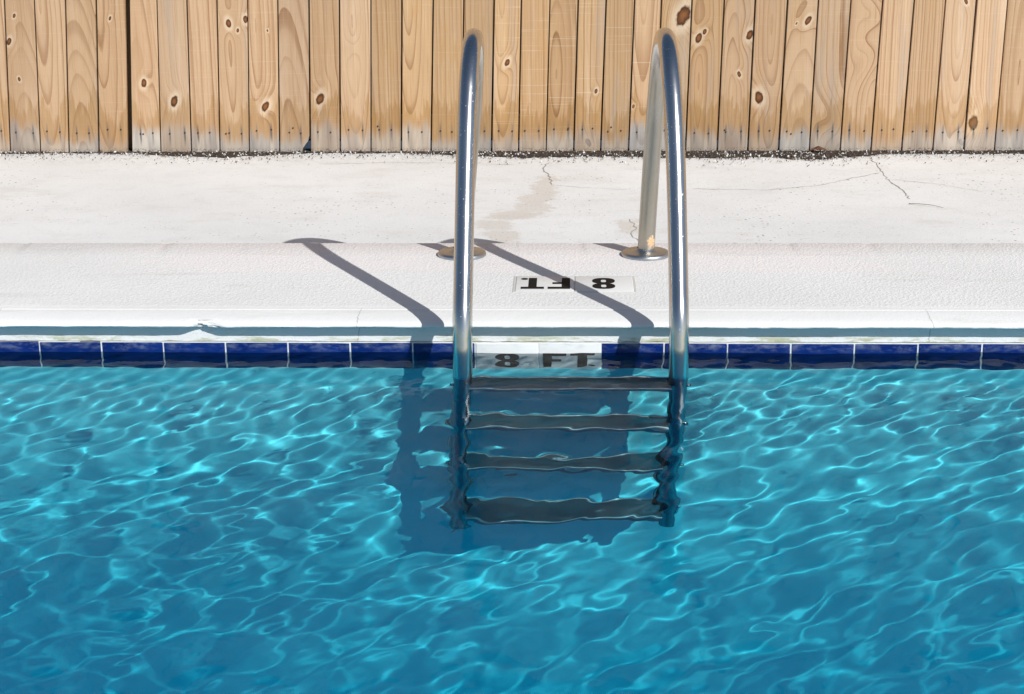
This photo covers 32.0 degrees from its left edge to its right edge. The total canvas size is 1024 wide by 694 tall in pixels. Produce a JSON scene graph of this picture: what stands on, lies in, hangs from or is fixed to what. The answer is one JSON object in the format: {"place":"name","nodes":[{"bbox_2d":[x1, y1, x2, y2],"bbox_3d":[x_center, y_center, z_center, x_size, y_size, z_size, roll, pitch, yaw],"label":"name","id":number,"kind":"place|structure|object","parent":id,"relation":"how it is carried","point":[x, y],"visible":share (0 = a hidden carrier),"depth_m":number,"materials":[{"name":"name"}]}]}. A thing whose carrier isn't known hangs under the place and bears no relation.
{"place":"outdoors","nodes":[
{"label":"outdoors","id":0,"kind":"place"},
{"bbox_2d":[0,0,1023,151],"bbox_3d":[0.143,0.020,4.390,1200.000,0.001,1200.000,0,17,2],"label":"wooden fence","id":1,"kind":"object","parent":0,"point":[548,57],"depth_m":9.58,"materials":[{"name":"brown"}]},
{"bbox_2d":[0,243,1023,342],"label":"coping","id":2,"kind":"object","parent":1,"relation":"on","point":[820,292],"visible":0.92,"depth_m":4.57,"materials":[{"name":"paint"}]},
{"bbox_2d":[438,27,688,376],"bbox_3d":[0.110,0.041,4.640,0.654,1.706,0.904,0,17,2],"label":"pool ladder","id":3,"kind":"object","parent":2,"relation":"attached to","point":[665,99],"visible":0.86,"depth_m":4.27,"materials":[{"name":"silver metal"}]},
{"bbox_2d":[0,340,1023,353],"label":"pool wall","id":4,"kind":"structure","parent":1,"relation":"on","point":[537,347],"depth_m":4.38,"materials":[{"name":"tile"}]},
{"bbox_2d":[0,352,1023,693],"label":"water","id":5,"kind":"structure","parent":0,"point":[340,522],"depth_m":3.34,"materials":[{"name":"blue liquid"}]},
{"bbox_2d":[0,140,1023,243],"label":"deck","id":6,"kind":"structure","parent":0,"point":[317,198],"depth_m":6.06,"materials":[{"name":"concrete"}]},
{"bbox_2d":[1,152,1021,166],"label":"scattered grit","id":7,"kind":"object","parent":6,"relation":"on","point":[246,158],"visible":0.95,"depth_m":6.74,"materials":[{"name":"brown"}]},
{"bbox_2d":[2,147,1023,158],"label":"soil strip","id":8,"kind":"object","parent":6,"relation":"on","point":[547,153],"visible":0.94,"depth_m":6.82,"materials":[{"name":"black soil"}]},
{"bbox_2d":[0,149,1023,160],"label":"gravel","id":9,"kind":"structure","parent":8,"relation":"on","point":[583,151],"depth_m":6.81,"materials":[{"name":"grey gravel"}]},
{"bbox_2d":[810,146,825,150],"bbox_3d":[1.163,-0.754,6.802,0.060,0.013,0.035,-1,23,14],"label":"dead leaf","id":10,"kind":"object","parent":8,"relation":"on","point":[817,148],"visible":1,"depth_m":6.81,"materials":[{"name":"brown plant"}]}
]}

